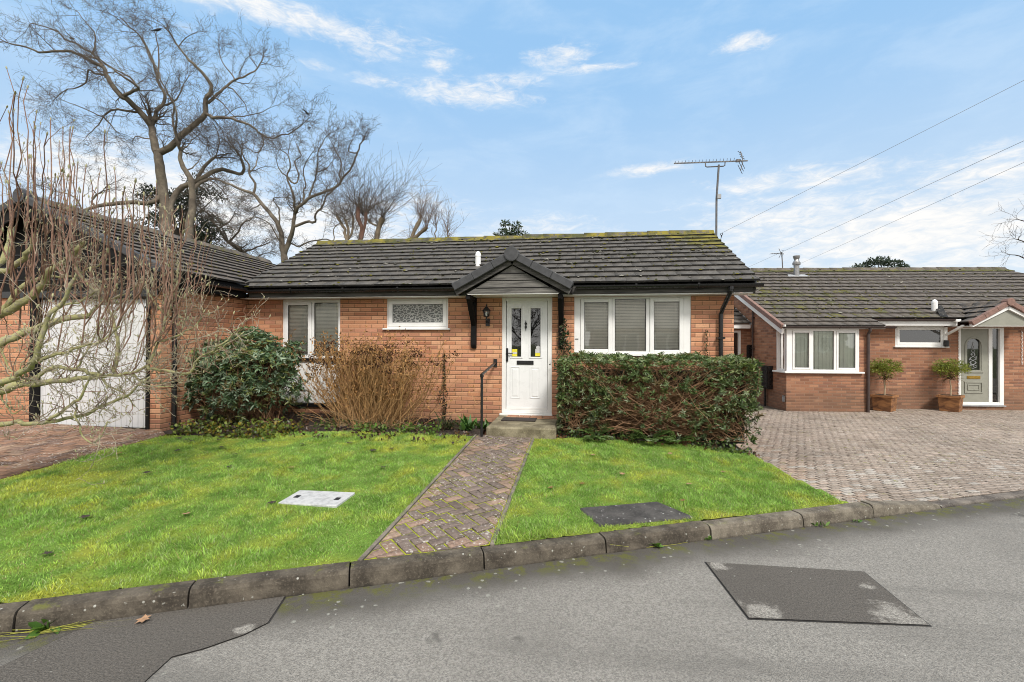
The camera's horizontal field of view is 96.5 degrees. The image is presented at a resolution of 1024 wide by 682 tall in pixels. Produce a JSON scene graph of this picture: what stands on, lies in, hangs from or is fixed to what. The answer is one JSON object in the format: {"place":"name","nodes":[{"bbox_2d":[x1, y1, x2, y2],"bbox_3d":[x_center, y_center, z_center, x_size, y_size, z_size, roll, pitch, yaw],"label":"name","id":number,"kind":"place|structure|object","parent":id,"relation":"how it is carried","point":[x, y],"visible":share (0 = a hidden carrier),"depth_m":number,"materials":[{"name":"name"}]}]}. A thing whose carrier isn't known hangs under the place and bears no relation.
{"place":"outdoors","nodes":[
{"label":"outdoors","id":0,"kind":"place"},
{"bbox_2d":[0,421,165,478],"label":"garage driveway","id":1,"kind":"structure","parent":0,"point":[26,451],"depth_m":6.06,"materials":[{"name":"brick"}]},
{"bbox_2d":[0,66,270,484],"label":"magnolia tree","id":2,"kind":"object","parent":1,"relation":"on","point":[11,305],"visible":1,"depth_m":4.62,"materials":[{"name":"brown plant"}]},
{"bbox_2d":[0,188,275,435],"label":"garage","id":3,"kind":"structure","parent":1,"relation":"on","point":[234,270],"depth_m":7.20,"materials":[{"name":"orange brick"}]},
{"bbox_2d":[40,299,145,427],"bbox_3d":[-6.509,0.338,7.129,1.980,2.000,0.035,0,0,8],"label":"garage door","id":4,"kind":"structure","parent":3,"relation":"in","point":[138,421],"depth_m":7.10,"materials":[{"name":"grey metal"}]},
{"bbox_2d":[0,429,473,602],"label":"lawn","id":5,"kind":"structure","parent":0,"point":[363,543],"depth_m":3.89,"materials":[{"name":"green plant"}]},
{"bbox_2d":[278,490,354,507],"bbox_3d":[-1.844,1.514,4.332,0.580,0.075,0.345,0,0,8],"label":"manhole cover","id":6,"kind":"object","parent":5,"relation":"in","point":[331,499],"visible":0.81,"depth_m":4.30,"materials":[{"name":"grey metal"}]},
{"bbox_2d":[364,435,531,559],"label":"front path","id":7,"kind":"structure","parent":0,"point":[460,503],"depth_m":4.24,"materials":[{"name":"brick"}]},
{"bbox_2d":[358,434,476,560],"bbox_3d":[-0.812,1.530,5.063,0.034,0.256,3.717,0,0,8],"label":"path edging","id":8,"kind":"object","parent":7,"relation":"attached to","point":[369,550],"visible":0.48,"depth_m":4.09,"materials":[{"name":"grey concrete"}]},
{"bbox_2d":[480,359,496,436],"bbox_3d":[-0.374,0.890,7.362,0.060,1.160,1.252,0,0,8],"label":"handrail","id":9,"kind":"object","parent":7,"relation":"on","point":[494,364],"visible":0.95,"depth_m":6.77,"materials":[{"name":"black metal"}]},
{"bbox_2d":[490,438,533,545],"bbox_3d":[0.084,1.542,5.132,0.034,0.240,3.327,0,0,8],"label":"path edging","id":10,"kind":"object","parent":7,"relation":"attached to","point":[492,543],"visible":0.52,"depth_m":4.47,"materials":[{"name":"grey concrete"}]},
{"bbox_2d":[163,411,741,450],"bbox_3d":[-0.911,1.467,6.918,8.640,0.315,2.320,0,0,8],"label":"flower bed","id":11,"kind":"object","parent":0,"point":[476,430],"visible":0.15,"depth_m":7.25,"materials":[{"name":"soil"}]},
{"bbox_2d":[168,415,304,439],"bbox_3d":[-4.109,1.294,6.883,1.745,0.284,0.854,0,0,8],"label":"ground cover","id":12,"kind":"object","parent":11,"relation":"on","point":[249,430],"visible":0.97,"depth_m":6.73,"materials":[{"name":"green plant"}]},
{"bbox_2d":[181,326,313,424],"bbox_3d":[-4.389,0.593,7.491,2.254,1.702,1.357,0,0,8],"label":"evergreen shrub","id":13,"kind":"object","parent":11,"relation":"on","point":[256,386],"visible":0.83,"depth_m":7.21,"materials":[{"name":"green plant"}]},
{"bbox_2d":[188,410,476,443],"bbox_3d":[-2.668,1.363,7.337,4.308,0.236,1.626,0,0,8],"label":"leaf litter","id":14,"kind":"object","parent":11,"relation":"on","point":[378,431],"visible":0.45,"depth_m":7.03,"materials":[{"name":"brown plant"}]},
{"bbox_2d":[311,417,442,434],"bbox_3d":[-2.104,1.329,7.177,2.059,0.216,0.558,0,0,8],"label":"ground cover","id":15,"kind":"object","parent":11,"relation":"on","point":[398,428],"visible":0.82,"depth_m":7.10,"materials":[{"name":"green plant"}]},
{"bbox_2d":[375,418,392,431],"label":"strappy plant","id":16,"kind":"object","parent":11,"relation":"on","point":[381,424],"visible":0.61,"depth_m":7.15,"materials":[{"name":"green plant"}]},
{"bbox_2d":[278,325,491,430],"bbox_3d":[-2.379,0.679,7.398,4.104,1.865,1.445,0,0,8],"label":"bare shrub","id":17,"kind":"object","parent":11,"relation":"on","point":[367,398],"visible":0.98,"depth_m":7.29,"materials":[{"name":"brown plant"}]},
{"bbox_2d":[437,355,447,419],"bbox_3d":[-1.185,0.811,8.027,0.280,1.169,0.149,0,0,8],"label":"climbing plant","id":18,"kind":"object","parent":11,"relation":"on","point":[444,374],"visible":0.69,"depth_m":8.06,"materials":[{"name":"brown plant"}]},
{"bbox_2d":[429,411,459,430],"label":"strappy plant","id":19,"kind":"object","parent":11,"relation":"on","point":[448,425],"visible":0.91,"depth_m":7.31,"materials":[{"name":"green plant"}]},
{"bbox_2d":[454,414,476,430],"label":"broadleaf plant","id":20,"kind":"object","parent":11,"relation":"on","point":[466,424],"visible":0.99,"depth_m":7.28,"materials":[{"name":"green plant"}]},
{"bbox_2d":[474,418,488,428],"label":"broadleaf plant","id":21,"kind":"object","parent":11,"relation":"on","point":[485,424],"visible":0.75,"depth_m":7.34,"materials":[{"name":"green plant"}]},
{"bbox_2d":[555,350,764,452],"bbox_3d":[2.156,0.858,7.003,2.991,1.445,1.040,0,0,8],"label":"clipped hedge","id":22,"kind":"object","parent":11,"relation":"on","point":[712,403],"visible":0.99,"depth_m":6.72,"materials":[{"name":"green plant"}]},
{"bbox_2d":[0,496,972,603],"bbox_3d":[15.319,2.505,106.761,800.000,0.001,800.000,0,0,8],"label":"ground","id":23,"kind":"structure","parent":0,"point":[524,541],"depth_m":4.61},
{"bbox_2d":[0,0,330,233],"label":"bare tree","id":24,"kind":"object","parent":23,"relation":"on","point":[150,121],"visible":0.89,"depth_m":26.79,"materials":[{"name":"grey plant"}]},
{"bbox_2d":[125,172,233,247],"bbox_3d":[-21.679,-4.519,29.818,7.328,13.006,3.059,0,0,8],"label":"evergreen tree","id":25,"kind":"object","parent":23,"relation":"on","point":[180,201],"visible":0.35,"depth_m":29.37,"materials":[{"name":"green plant"}]},
{"bbox_2d":[144,63,258,238],"bbox_3d":[-17.264,-6.196,25.234,3.306,16.477,5.422,0,0,36],"label":"bare tree","id":26,"kind":"object","parent":23,"relation":"on","point":[192,211],"visible":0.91,"depth_m":25.44,"materials":[{"name":"grey plant"}]},
{"bbox_2d":[177,185,291,258],"bbox_3d":[-16.308,-3.554,27.003,6.649,11.199,4.864,0,0,8],"label":"bare tree","id":27,"kind":"object","parent":23,"relation":"on","point":[236,246],"visible":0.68,"depth_m":26.68,"materials":[{"name":"brown plant"}]},
{"bbox_2d":[187,99,381,263],"bbox_3d":[-11.562,-4.993,24.195,12.226,14.168,6.886,0,0,8],"label":"bare tree","id":28,"kind":"object","parent":23,"relation":"on","point":[283,247],"visible":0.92,"depth_m":23.24,"materials":[{"name":"grey plant"}]},
{"bbox_2d":[315,169,383,239],"bbox_3d":[-7.643,-2.908,20.881,3.583,9.842,3.335,0,0,8],"label":"pollarded tree","id":29,"kind":"object","parent":23,"relation":"on","point":[348,235],"visible":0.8,"depth_m":20.74,"materials":[{"name":"beige plant"}]},
{"bbox_2d":[322,153,404,239],"bbox_3d":[-6.522,-3.034,20.440,3.963,10.112,4.273,0,0,-21],"label":"pollarded tree","id":30,"kind":"object","parent":23,"relation":"on","point":[361,232],"visible":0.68,"depth_m":20.33,"materials":[{"name":"brown plant"}]},
{"bbox_2d":[295,135,438,239],"bbox_3d":[-6.201,-3.326,19.654,5.960,10.666,5.844,0,0,37],"label":"pollarded tree","id":31,"kind":"object","parent":23,"relation":"on","point":[381,220],"visible":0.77,"depth_m":20.06,"materials":[{"name":"beige plant"}]},
{"bbox_2d":[400,165,450,237],"bbox_3d":[-4.365,-3.108,21.703,2.829,10.277,2.400,0,0,42],"label":"pollarded tree","id":32,"kind":"object","parent":23,"relation":"on","point":[425,226],"visible":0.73,"depth_m":21.76,"materials":[{"name":"beige plant"}]},
{"bbox_2d":[408,190,463,236],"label":"pollarded tree","id":33,"kind":"object","parent":23,"relation":"on","point":[445,224],"visible":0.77,"depth_m":21.40,"materials":[{"name":"beige plant"}]},
{"bbox_2d":[240,230,763,434],"bbox_3d":[-0.268,-0.203,10.083,9.042,4.371,5.508,0,0,8],"label":"bungalow","id":34,"kind":"object","parent":23,"relation":"on","point":[637,294],"visible":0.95,"depth_m":8.07,"materials":[{"name":"orange brick"}]},
{"bbox_2d":[280,299,339,406],"bbox_3d":[-3.732,0.222,8.514,1.196,1.988,0.135,0,0,8],"label":"window","id":35,"kind":"structure","parent":34,"relation":"in","point":[312,319],"depth_m":8.52,"materials":[{"name":"white plastic"}]},
{"bbox_2d":[382,298,449,329],"bbox_3d":[-1.710,-0.482,8.215,1.250,0.566,0.140,0,0,8],"label":"window","id":36,"kind":"structure","parent":34,"relation":"in","point":[420,313],"depth_m":8.21,"materials":[{"name":"white plastic"}]},
{"bbox_2d":[482,303,490,325],"bbox_3d":[-0.436,-0.455,7.909,0.150,0.385,0.201,0,0,8],"label":"wall lantern","id":37,"kind":"object","parent":34,"relation":"attached to","point":[487,313],"depth_m":7.87,"materials":[{"name":"black metal"}]},
{"bbox_2d":[486,415,557,438],"bbox_3d":[0.274,1.449,7.328,1.190,0.347,1.129,0,0,8],"label":"doorstep","id":38,"kind":"object","parent":34,"relation":"attached to","point":[543,427],"visible":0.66,"depth_m":6.84,"materials":[{"name":"concrete"}]},
{"bbox_2d":[501,417,536,421],"bbox_3d":[0.115,1.277,7.446,0.560,0.019,0.295,0,0,8],"label":"doormat","id":39,"kind":"object","parent":38,"relation":"on","point":[523,419],"visible":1,"depth_m":7.38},
{"bbox_2d":[506,301,547,409],"bbox_3d":[0.253,0.249,7.939,0.718,1.887,0.101,0,0,8],"label":"door","id":40,"kind":"structure","parent":34,"relation":"in","point":[526,375],"depth_m":7.94,"materials":[{"name":"white paint"}]},
{"bbox_2d":[549,318,578,380],"bbox_3d":[0.874,0.157,7.685,0.496,1.105,0.202,0,0,8],"label":"climbing plant","id":41,"kind":"object","parent":34,"relation":"attached to","point":[564,327],"visible":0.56,"depth_m":7.71,"materials":[{"name":"green plant"}]},
{"bbox_2d":[574,296,690,355],"bbox_3d":[2.010,-0.249,7.682,1.971,1.004,0.135,0,0,8],"label":"window","id":42,"kind":"structure","parent":34,"relation":"in","point":[595,323],"depth_m":7.72,"materials":[{"name":"white plastic"}]},
{"bbox_2d":[704,330,708,369],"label":"climbing plant","id":43,"kind":"object","parent":34,"relation":"attached to","point":[705,349],"visible":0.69,"depth_m":7.44,"materials":[{"name":"green plant"}]},
{"bbox_2d":[674,151,747,235],"bbox_3d":[4.184,-2.865,9.634,1.484,2.230,0.346,0,0,8],"label":"tv aerial","id":44,"kind":"object","parent":34,"relation":"attached to","point":[718,196],"visible":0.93,"depth_m":9.60,"materials":[{"name":"metal"}]},
{"bbox_2d":[720,80,1023,237],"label":"overhead cable","id":45,"kind":"object","parent":34,"relation":"attached to","point":[863,161],"visible":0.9,"depth_m":7.44,"materials":[{"name":"black metal"}]},
{"bbox_2d":[493,219,527,235],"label":"evergreen tree","id":46,"kind":"object","parent":23,"relation":"on","point":[505,230],"visible":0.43,"depth_m":29.91,"materials":[{"name":"green plant"}]},
{"bbox_2d":[734,255,1023,412],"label":"bungalow","id":47,"kind":"object","parent":23,"relation":"on","point":[823,337],"visible":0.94,"depth_m":12.13,"materials":[{"name":"red brick"}]},
{"bbox_2d":[746,345,751,358],"bbox_3d":[7.015,0.318,13.640,0.141,0.405,0.380,0,0,3],"label":"meter box","id":48,"kind":"object","parent":47,"relation":"attached to","point":[748,351],"visible":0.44,"depth_m":13.45,"materials":[{"name":"black plastic"}]},
{"bbox_2d":[752,311,754,380],"bbox_3d":[7.036,0.379,13.328,0.066,2.900,0.080,0,0,3],"label":"waste pipe","id":49,"kind":"object","parent":47,"relation":"attached to","point":[753,317],"visible":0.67,"depth_m":13.32,"materials":[{"name":"brown plastic"}]},
{"bbox_2d":[761,365,772,405],"bbox_3d":[6.946,1.242,12.453,0.141,1.145,0.380,0,0,3],"label":"meter box","id":50,"kind":"object","parent":47,"relation":"attached to","point":[767,377],"visible":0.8,"depth_m":12.33,"materials":[{"name":"black plastic"}]},
{"bbox_2d":[761,366,766,387],"bbox_3d":[6.882,0.982,12.457,0.012,0.565,0.320,0,0,3],"label":"door","id":51,"kind":"structure","parent":50,"relation":"in","point":[764,382],"depth_m":12.44,"materials":[{"name":"black plastic"}]},
{"bbox_2d":[771,249,783,267],"bbox_3d":[9.565,-2.693,16.488,0.451,1.293,0.204,0,0,3],"label":"tv aerial","id":52,"kind":"object","parent":47,"relation":"attached to","point":[781,253],"visible":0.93,"depth_m":16.46,"materials":[{"name":"metal"}]},
{"bbox_2d":[772,329,864,373],"bbox_3d":[7.879,0.259,11.797,1.935,1.117,0.645,0,0,3],"label":"window","id":53,"kind":"structure","parent":47,"relation":"in","point":[799,353],"depth_m":11.59,"materials":[{"name":"white plastic"}]},
{"bbox_2d":[893,326,948,347],"bbox_3d":[10.865,-0.111,12.152,1.378,0.566,0.130,0,0,3],"label":"window","id":54,"kind":"structure","parent":47,"relation":"in","point":[897,331],"depth_m":12.13,"materials":[{"name":"white plastic"}]},
{"bbox_2d":[943,340,948,345],"bbox_3d":[11.457,0.062,12.050,0.110,0.160,0.124,0,0,3],"label":"wall light","id":55,"kind":"object","parent":47,"relation":"attached to","point":[945,342],"visible":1,"depth_m":12.01,"materials":[{"name":"black metal"}]},
{"bbox_2d":[958,330,958,394],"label":"string lights","id":56,"kind":"object","parent":47,"relation":"attached to","point":[958,360],"visible":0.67,"depth_m":12.07,"materials":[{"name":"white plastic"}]},
{"bbox_2d":[961,329,987,401],"bbox_3d":[12.226,0.646,12.091,0.697,1.938,0.074,0,0,3],"label":"door","id":57,"kind":"structure","parent":47,"relation":"in","point":[974,387],"depth_m":12.07,"materials":[{"name":"beige paint"}]},
{"bbox_2d":[851,256,909,267],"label":"tree","id":58,"kind":"object","parent":23,"relation":"on","point":[881,261],"visible":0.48,"depth_m":59.17,"materials":[{"name":"green plant"}]},
{"bbox_2d":[979,201,1023,265],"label":"bare tree","id":59,"kind":"object","parent":23,"relation":"on","point":[1009,236],"visible":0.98,"depth_m":35.09,"materials":[{"name":"brown plant"}]},
{"bbox_2d":[0,497,1023,681],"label":"road","id":60,"kind":"structure","parent":0,"point":[953,577],"depth_m":2.69,"materials":[{"name":"grey asphalt"}]},
{"bbox_2d":[0,601,28,635],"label":"kerb stone","id":61,"kind":"object","parent":60,"relation":"on","point":[8,613],"visible":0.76,"depth_m":2.60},
{"bbox_2d":[0,619,130,641],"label":"weed","id":62,"kind":"object","parent":60,"relation":"on","point":[38,628],"visible":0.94,"depth_m":2.59,"materials":[{"name":"green plant"}]},
{"bbox_2d":[15,580,194,631],"bbox_3d":[-2.431,1.640,2.768,0.842,0.200,0.135,0,0,-16],"label":"kerb stone","id":63,"kind":"object","parent":60,"relation":"on","point":[66,610],"visible":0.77,"depth_m":2.73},
{"bbox_2d":[0,596,285,681],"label":"road patch","id":64,"kind":"object","parent":60,"relation":"on","point":[126,649],"visible":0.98,"depth_m":2.50,"materials":[{"name":"grey asphalt"}]},
{"bbox_2d":[136,614,150,622],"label":"fallen leaf","id":65,"kind":"object","parent":64,"relation":"on","point":[144,618],"visible":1,"depth_m":2.70,"materials":[{"name":"plant"}]},
{"bbox_2d":[189,561,349,608],"bbox_3d":[-1.568,1.644,3.012,0.930,0.202,0.135,0,0,-16],"label":"kerb stone","id":66,"kind":"object","parent":60,"relation":"on","point":[290,582],"visible":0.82,"depth_m":2.97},
{"bbox_2d":[350,546,483,588],"bbox_3d":[-0.667,1.650,3.265,0.919,0.200,0.135,0,0,-16],"label":"kerb stone","id":67,"kind":"object","parent":60,"relation":"on","point":[378,571],"visible":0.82,"depth_m":3.22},
{"bbox_2d":[481,533,605,569],"bbox_3d":[0.253,1.659,3.531,0.973,0.192,0.135,0,0,-16],"label":"kerb stone","id":68,"kind":"object","parent":60,"relation":"on","point":[531,552],"visible":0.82,"depth_m":3.49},
{"bbox_2d":[610,542,685,547],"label":"weed","id":69,"kind":"object","parent":60,"relation":"on","point":[658,545],"visible":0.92,"depth_m":3.71,"materials":[{"name":"green plant"}]},
{"bbox_2d":[599,520,709,553],"bbox_3d":[1.198,1.663,3.800,0.968,0.195,0.135,0,0,-16],"label":"kerb stone","id":70,"kind":"object","parent":60,"relation":"on","point":[664,534],"visible":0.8,"depth_m":3.76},
{"bbox_2d":[702,510,803,539],"bbox_3d":[2.148,1.671,4.061,0.979,0.190,0.135,0,0,-16],"label":"kerb stone","id":71,"kind":"object","parent":60,"relation":"on","point":[723,528],"visible":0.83,"depth_m":4.02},
{"bbox_2d":[705,562,931,626],"bbox_3d":[1.964,1.676,3.045,1.117,0.004,0.745,0,0,8],"label":"road patch","id":72,"kind":"object","parent":60,"relation":"on","point":[764,592],"visible":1,"depth_m":3.00,"materials":[{"name":"grey asphalt"}]},
{"bbox_2d":[811,522,829,526],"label":"weed","id":73,"kind":"object","parent":60,"relation":"on","point":[827,523],"visible":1,"depth_m":4.16,"materials":[{"name":"green plant"}]},
{"bbox_2d":[792,502,873,527],"bbox_3d":[3.035,1.674,4.313,0.842,0.194,0.135,0,0,-16],"label":"kerb stone","id":74,"kind":"object","parent":60,"relation":"on","point":[840,513],"visible":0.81,"depth_m":4.27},
{"bbox_2d":[860,500,940,517],"bbox_3d":[3.897,1.674,4.563,0.930,0.204,0.135,0,0,-16],"label":"kerb stone","id":75,"kind":"object","parent":60,"relation":"on","point":[884,508],"visible":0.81,"depth_m":4.50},
{"bbox_2d":[932,494,1004,507],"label":"kerb stone","id":76,"kind":"object","parent":60,"relation":"on","point":[966,501],"visible":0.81,"depth_m":4.80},
{"bbox_2d":[992,490,1023,499],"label":"kerb stone","id":77,"kind":"object","parent":60,"relation":"on","point":[1012,495],"visible":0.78,"depth_m":5.01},
{"bbox_2d":[0,0,1023,293],"label":"sky","id":78,"kind":"structure","parent":0,"point":[547,116],"materials":[{"name":"blue"}]},
{"bbox_2d":[495,438,848,544],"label":"lawn","id":79,"kind":"structure","parent":0,"point":[546,511],"depth_m":4.81,"materials":[{"name":"green plant"}]},
{"bbox_2d":[578,426,613,439],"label":"fern","id":80,"kind":"object","parent":79,"relation":"on","point":[599,437],"visible":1,"depth_m":6.62,"materials":[{"name":"green plant"}]},
{"bbox_2d":[580,502,693,528],"bbox_3d":[1.113,1.584,4.111,0.928,0.110,0.387,0,0,-13],"label":"concrete cover","id":81,"kind":"object","parent":79,"relation":"on","point":[627,514],"visible":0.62,"depth_m":4.07,"materials":[{"name":"grey concrete"}]},
{"bbox_2d":[627,428,677,441],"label":"fern","id":82,"kind":"object","parent":79,"relation":"on","point":[642,435],"visible":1,"depth_m":6.53,"materials":[{"name":"green plant"}]},
{"bbox_2d":[559,426,755,454],"bbox_3d":[2.077,1.446,6.712,2.767,0.342,0.392,0,0,8],"label":"ground cover","id":83,"kind":"object","parent":79,"relation":"on","point":[733,447],"visible":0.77,"depth_m":6.63,"materials":[{"name":"green plant"}]},
{"bbox_2d":[557,434,759,456],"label":"leaf litter","id":84,"kind":"object","parent":79,"relation":"on","point":[685,443],"visible":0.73,"depth_m":6.58,"materials":[{"name":"brown plant"}]},
{"bbox_2d":[662,426,694,442],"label":"fern","id":85,"kind":"object","parent":79,"relation":"on","point":[679,440],"visible":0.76,"depth_m":6.53,"materials":[{"name":"green plant"}]},
{"bbox_2d":[757,404,802,413],"bbox_3d":[7.285,1.942,20.529,3.800,0.240,21.000,0,0,8],"label":"side passage","id":86,"kind":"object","parent":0,"point":[768,407],"depth_m":12.06},
{"bbox_2d":[734,307,751,398],"bbox_3d":[6.204,0.265,14.152,1.780,3.127,1.634,0,0,3],"label":"side porch","id":87,"kind":"object","parent":86,"relation":"on","point":[744,335],"visible":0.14,"depth_m":13.52,"materials":[{"name":"white plastic"}]},
{"bbox_2d":[736,408,1023,502],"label":"neighbour driveway","id":88,"kind":"structure","parent":0,"point":[930,455],"depth_m":7.09,"materials":[{"name":"brick"}]},
{"bbox_2d":[870,393,898,411],"bbox_3d":[9.603,1.587,11.778,0.470,0.412,0.470,0,0,-35],"label":"planter","id":89,"kind":"object","parent":88,"relation":"on","point":[886,402],"visible":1,"depth_m":11.65,"materials":[{"name":"brown wood"}]},
{"bbox_2d":[870,358,902,394],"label":"potted tree","id":90,"kind":"object","parent":89,"relation":"on","point":[879,367],"visible":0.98,"depth_m":11.71,"materials":[{"name":"green plant"}]},
{"bbox_2d":[936,394,964,411],"bbox_3d":[11.295,1.596,11.764,0.470,0.412,0.470,0,0,-37],"label":"planter","id":91,"kind":"object","parent":88,"relation":"on","point":[950,403],"visible":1,"depth_m":11.64,"materials":[{"name":"brown wood"}]},
{"bbox_2d":[931,358,971,394],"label":"potted tree","id":92,"kind":"object","parent":91,"relation":"on","point":[945,367],"visible":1,"depth_m":11.72,"materials":[{"name":"green plant"}]},
{"bbox_2d":[756,141,1022,263],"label":"overhead cable","id":93,"kind":"object","parent":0,"point":[911,192],"visible":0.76,"depth_m":9.30,"materials":[{"name":"black rubber"}]},
{"bbox_2d":[791,162,1023,267],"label":"overhead cable","id":94,"kind":"object","parent":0,"point":[924,207],"visible":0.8,"depth_m":10.60,"materials":[{"name":"black rubber"}]}
]}

